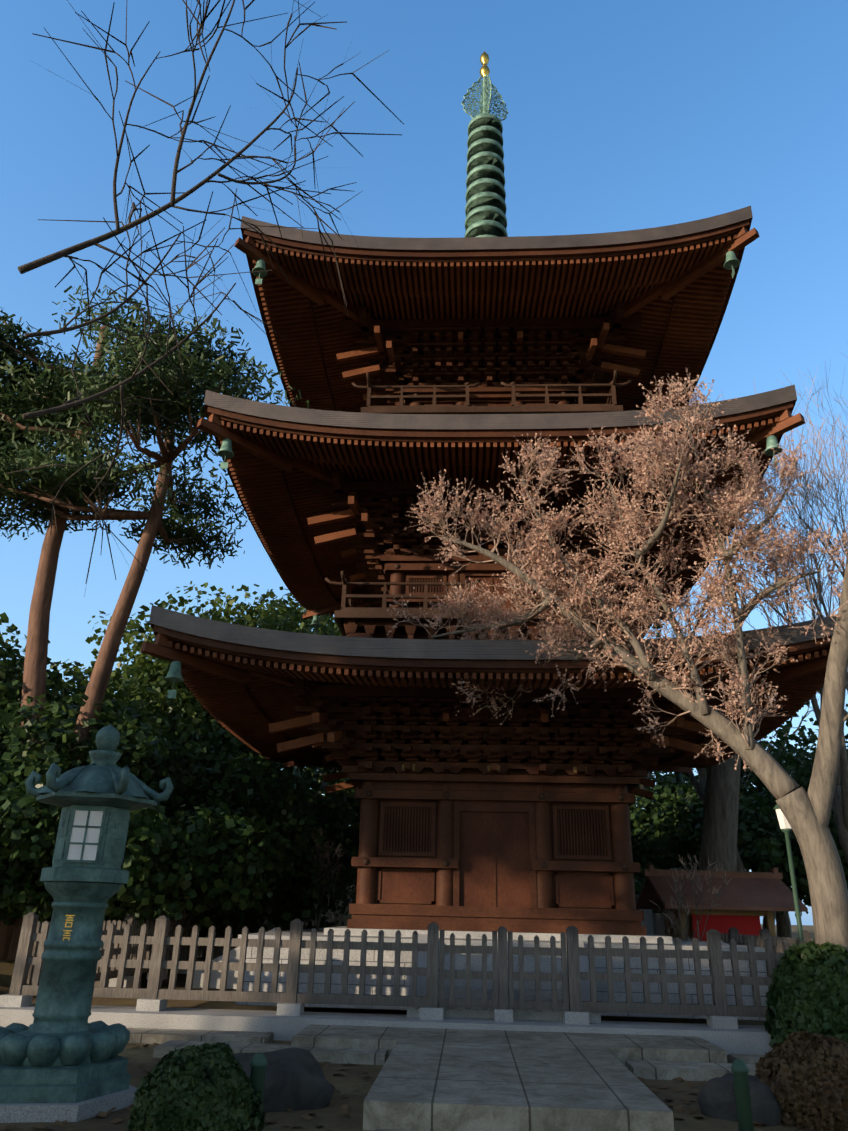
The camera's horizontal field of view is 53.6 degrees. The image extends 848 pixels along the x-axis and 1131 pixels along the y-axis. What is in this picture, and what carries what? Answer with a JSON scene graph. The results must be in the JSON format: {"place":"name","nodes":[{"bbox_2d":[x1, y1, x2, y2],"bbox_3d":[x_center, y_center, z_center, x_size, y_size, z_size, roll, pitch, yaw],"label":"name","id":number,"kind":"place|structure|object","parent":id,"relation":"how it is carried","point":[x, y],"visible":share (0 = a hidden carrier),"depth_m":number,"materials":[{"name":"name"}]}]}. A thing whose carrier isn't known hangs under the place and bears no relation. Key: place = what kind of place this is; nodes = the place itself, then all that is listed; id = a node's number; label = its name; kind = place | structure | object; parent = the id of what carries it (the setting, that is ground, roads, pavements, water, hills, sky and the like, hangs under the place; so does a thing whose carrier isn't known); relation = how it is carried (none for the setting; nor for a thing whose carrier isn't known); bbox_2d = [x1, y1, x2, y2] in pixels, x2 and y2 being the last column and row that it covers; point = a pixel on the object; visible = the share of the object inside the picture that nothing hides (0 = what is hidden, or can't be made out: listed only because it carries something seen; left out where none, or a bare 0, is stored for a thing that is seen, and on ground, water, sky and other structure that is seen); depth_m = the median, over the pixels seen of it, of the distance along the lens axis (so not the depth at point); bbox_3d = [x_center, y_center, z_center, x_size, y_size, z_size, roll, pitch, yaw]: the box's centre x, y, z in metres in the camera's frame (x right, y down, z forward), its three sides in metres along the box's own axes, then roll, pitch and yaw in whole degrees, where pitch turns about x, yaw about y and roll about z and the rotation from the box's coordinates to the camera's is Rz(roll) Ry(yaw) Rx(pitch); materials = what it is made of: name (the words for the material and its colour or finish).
{"place":"outdoors","nodes":[
{"label":"outdoors","id":0,"kind":"place"},
{"bbox_2d":[0,1003,773,1130],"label":"stone path","id":1,"kind":"structure","parent":0,"point":[461,1074],"depth_m":7.65,"materials":[{"name":"stone"}]},
{"bbox_2d":[0,885,817,1130],"bbox_3d":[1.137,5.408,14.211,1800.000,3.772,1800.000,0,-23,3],"label":"ground","id":2,"kind":"structure","parent":0,"point":[331,1116],"depth_m":6.87,"materials":[{"name":"soil"}]},
{"bbox_2d":[0,612,73,739],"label":"evergreen tree","id":3,"kind":"object","parent":2,"relation":"on","point":[12,662],"visible":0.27,"depth_m":16.86,"materials":[{"name":"green plant"}]},
{"bbox_2d":[0,741,80,913],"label":"evergreen tree","id":4,"kind":"object","parent":2,"relation":"on","point":[31,806],"visible":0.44,"depth_m":12.17,"materials":[{"name":"green plant"}]},
{"bbox_2d":[0,342,150,541],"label":"pine tree","id":5,"kind":"object","parent":2,"relation":"on","point":[7,519],"visible":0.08,"depth_m":19.77,"materials":[{"name":"green plant"}]},
{"bbox_2d":[0,783,150,925],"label":"evergreen tree","id":6,"kind":"object","parent":2,"relation":"on","point":[7,914],"visible":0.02,"depth_m":12.59,"materials":[{"name":"green plant"}]},
{"bbox_2d":[0,724,173,1122],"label":"bronze lantern","id":7,"kind":"object","parent":2,"relation":"on","point":[61,1059],"visible":1,"depth_m":6.04,"materials":[{"name":"green metal"}]},
{"bbox_2d":[0,680,173,807],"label":"evergreen tree","id":8,"kind":"object","parent":2,"relation":"on","point":[12,719],"visible":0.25,"depth_m":14.11,"materials":[{"name":"green plant"}]},
{"bbox_2d":[0,658,205,766],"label":"evergreen tree","id":9,"kind":"object","parent":2,"relation":"on","point":[63,688],"visible":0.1,"depth_m":19.69,"materials":[{"name":"green plant"}]},
{"bbox_2d":[0,802,282,986],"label":"bush","id":10,"kind":"object","parent":2,"relation":"on","point":[157,867],"visible":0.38,"depth_m":13.23,"materials":[{"name":"green plant"}]},
{"bbox_2d":[0,688,295,825],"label":"evergreen tree","id":11,"kind":"object","parent":2,"relation":"on","point":[187,770],"visible":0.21,"depth_m":16.51,"materials":[{"name":"green plant"}]},
{"bbox_2d":[0,285,308,960],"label":"pine tree","id":12,"kind":"object","parent":2,"relation":"on","point":[45,384],"visible":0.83,"depth_m":16.20,"materials":[{"name":"green plant"}]},
{"bbox_2d":[68,655,248,783],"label":"evergreen tree","id":13,"kind":"object","parent":2,"relation":"on","point":[163,684],"visible":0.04,"depth_m":22.13,"materials":[{"name":"green plant"}]},
{"bbox_2d":[126,1042,266,1130],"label":"shrub","id":14,"kind":"object","parent":2,"relation":"on","point":[206,1087],"visible":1,"depth_m":4.97,"materials":[{"name":"green plant"}]},
{"bbox_2d":[0,0,403,595],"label":"overhanging branches","id":15,"kind":"object","parent":2,"relation":"on","point":[47,259],"visible":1,"depth_m":3.83,"materials":[{"name":"brown plant"}]},
{"bbox_2d":[66,581,341,769],"bbox_3d":[-5.894,5.186,24.349,8.884,9.983,7.598,-13,-27,32],"label":"evergreen tree","id":16,"kind":"object","parent":2,"relation":"on","point":[271,621],"visible":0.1,"depth_m":24.01,"materials":[{"name":"green plant"}]},
{"bbox_2d":[140,783,337,959],"bbox_3d":[-4.269,6.200,16.012,5.188,3.887,4.740,0,-23,3],"label":"evergreen tree","id":17,"kind":"object","parent":2,"relation":"on","point":[300,856],"visible":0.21,"depth_m":15.63,"materials":[{"name":"green plant"}]},
{"bbox_2d":[189,740,323,818],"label":"evergreen tree","id":18,"kind":"object","parent":2,"relation":"on","point":[321,792],"depth_m":23.38,"materials":[{"name":"green plant"}]},
{"bbox_2d":[154,716,359,923],"bbox_3d":[-4.113,6.705,21.969,7.323,6.913,6.597,0,-23,3],"label":"evergreen tree","id":19,"kind":"object","parent":2,"relation":"on","point":[302,782],"visible":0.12,"depth_m":20.44,"materials":[{"name":"green plant"}]},
{"bbox_2d":[155,779,360,948],"bbox_3d":[-2.720,6.910,18.106,5.757,4.257,5.423,0,-23,3],"label":"evergreen tree","id":20,"kind":"object","parent":2,"relation":"on","point":[345,837],"visible":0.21,"depth_m":17.43,"materials":[{"name":"green plant"}]},
{"bbox_2d":[218,593,348,805],"bbox_3d":[-3.808,5.832,27.630,8.226,10.703,7.926,22,-30,-40],"label":"evergreen tree","id":21,"kind":"object","parent":2,"relation":"on","point":[299,628],"visible":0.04,"depth_m":27.48,"materials":[{"name":"green plant"}]},
{"bbox_2d":[302,826,356,928],"bbox_3d":[-1.972,6.661,16.084,1.782,3.122,1.493,0,-23,3],"label":"shrub","id":22,"kind":"object","parent":2,"relation":"on","point":[326,868],"visible":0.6,"depth_m":16.21,"materials":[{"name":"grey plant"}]},
{"bbox_2d":[0,1042,810,1130],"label":"fallen leaves","id":23,"kind":"object","parent":2,"relation":"on","point":[344,1111],"visible":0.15,"depth_m":5.78,"materials":[{"name":"brown plant"}]},
{"bbox_2d":[0,912,812,1028],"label":"fence","id":24,"kind":"object","parent":2,"relation":"on","point":[156,948],"visible":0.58,"depth_m":9.45,"materials":[{"name":"brown wood"}]},
{"bbox_2d":[185,926,768,1022],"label":"stone platform","id":25,"kind":"structure","parent":2,"relation":"on","point":[476,984],"depth_m":10.64,"materials":[{"name":"stone"}]},
{"bbox_2d":[140,51,846,935],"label":"pagoda","id":26,"kind":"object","parent":25,"relation":"on","point":[480,347],"visible":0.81,"depth_m":13.56,"materials":[{"name":"brown wood"}]},
{"bbox_2d":[636,894,664,935],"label":"gravestones","id":27,"kind":"object","parent":25,"relation":"on","point":[649,920],"visible":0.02,"depth_m":16.73,"materials":[{"name":"stone"}]},
{"bbox_2d":[636,865,807,940],"bbox_3d":[5.218,6.420,14.890,2.500,2.040,2.000,2,-23,-1],"label":"shrine","id":28,"kind":"object","parent":25,"relation":"on","point":[745,900],"visible":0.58,"depth_m":14.56,"materials":[{"name":"brown wood"}]},
{"bbox_2d":[250,1052,753,1130],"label":"bollards","id":29,"kind":"object","parent":2,"relation":"on","point":[259,1062],"visible":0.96,"depth_m":5.41,"materials":[{"name":"metal"}]},
{"bbox_2d":[234,1048,782,1125],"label":"rocks","id":30,"kind":"object","parent":2,"relation":"on","point":[295,1080],"visible":0.42,"depth_m":5.90,"materials":[{"name":"grey stone"}]},
{"bbox_2d":[387,368,847,949],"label":"maple tree","id":31,"kind":"object","parent":2,"relation":"on","point":[807,816],"visible":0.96,"depth_m":10.32,"materials":[{"name":"pink plant"}]},
{"bbox_2d":[634,862,692,928],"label":"evergreen tree","id":32,"kind":"object","parent":2,"relation":"on","point":[638,886],"depth_m":18.78,"materials":[{"name":"green plant"}]},
{"bbox_2d":[651,853,731,940],"bbox_3d":[4.295,5.942,13.352,1.274,2.637,0.869,-13,-26,30],"label":"bare shrub","id":33,"kind":"object","parent":2,"relation":"on","point":[679,896],"visible":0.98,"depth_m":13.57,"materials":[{"name":"brown plant"}]},
{"bbox_2d":[639,567,778,809],"bbox_3d":[7.051,4.202,25.922,9.737,15.362,5.583,11,-24,-22],"label":"bare tree","id":34,"kind":"object","parent":2,"relation":"on","point":[648,777],"visible":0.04,"depth_m":26.54,"materials":[{"name":"grey plant"}]},
{"bbox_2d":[629,772,791,883],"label":"evergreen tree","id":35,"kind":"object","parent":2,"relation":"on","point":[661,844],"visible":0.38,"depth_m":22.22,"materials":[{"name":"green plant"}]},
{"bbox_2d":[699,754,740,870],"bbox_3d":[6.191,5.333,17.399,1.868,6.680,0.998,-7,-24,19],"label":"old trunk","id":36,"kind":"object","parent":2,"relation":"on","point":[719,834],"visible":0.33,"depth_m":17.32,"materials":[{"name":"grey plant"}]},
{"bbox_2d":[646,383,794,928],"bbox_3d":[6.475,2.341,21.096,6.297,15.350,6.740,20,-29,-38],"label":"bare tree","id":37,"kind":"object","parent":2,"relation":"on","point":[701,793],"visible":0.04,"depth_m":19.94,"materials":[{"name":"grey plant"}]},
{"bbox_2d":[629,727,840,928],"bbox_3d":[10.631,9.244,27.999,8.907,7.512,8.706,0,-23,3],"label":"evergreen tree","id":38,"kind":"object","parent":2,"relation":"on","point":[757,780],"visible":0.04,"depth_m":27.49,"materials":[{"name":"green plant"}]},
{"bbox_2d":[651,562,847,938],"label":"bare tree","id":39,"kind":"object","parent":2,"relation":"on","point":[783,924],"visible":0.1,"depth_m":27.36,"materials":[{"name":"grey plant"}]},
{"bbox_2d":[694,781,847,916],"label":"evergreen tree","id":40,"kind":"object","parent":2,"relation":"on","point":[766,851],"visible":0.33,"depth_m":19.55,"materials":[{"name":"green plant"}]},
{"bbox_2d":[696,353,847,715],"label":"bare tree","id":41,"kind":"object","parent":2,"relation":"on","point":[819,692],"visible":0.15,"depth_m":27.98,"materials":[{"name":"grey plant"}]},
{"bbox_2d":[773,804,803,942],"bbox_3d":[4.498,4.102,10.127,0.260,2.630,0.225,0,-23,3],"label":"lamp post","id":42,"kind":"object","parent":2,"relation":"on","point":[785,827],"visible":0.5,"depth_m":10.28,"materials":[{"name":"green metal"}]},
{"bbox_2d":[733,457,847,863],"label":"bare tree","id":43,"kind":"object","parent":2,"relation":"on","point":[840,805],"visible":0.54,"depth_m":18.06,"materials":[{"name":"brown plant"}]},
{"bbox_2d":[741,688,847,849],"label":"evergreen tree","id":44,"kind":"object","parent":2,"relation":"on","point":[802,775],"visible":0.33,"depth_m":21.49,"materials":[{"name":"green plant"}]},
{"bbox_2d":[751,371,847,677],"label":"bare tree","id":45,"kind":"object","parent":2,"relation":"on","point":[825,480],"visible":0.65,"depth_m":22.02,"materials":[{"name":"brown plant"}]},
{"bbox_2d":[755,1031,847,1130],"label":"shrub","id":46,"kind":"object","parent":2,"relation":"on","point":[804,1075],"visible":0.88,"depth_m":5.79,"materials":[{"name":"brown plant"}]},
{"bbox_2d":[763,939,847,1047],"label":"hedge","id":47,"kind":"object","parent":2,"relation":"on","point":[808,990],"visible":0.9,"depth_m":8.38,"materials":[{"name":"green plant"}]},
{"bbox_2d":[0,0,847,924],"label":"sky","id":48,"kind":"structure","parent":0,"point":[623,115],"materials":[{"name":"blue"}]}
]}

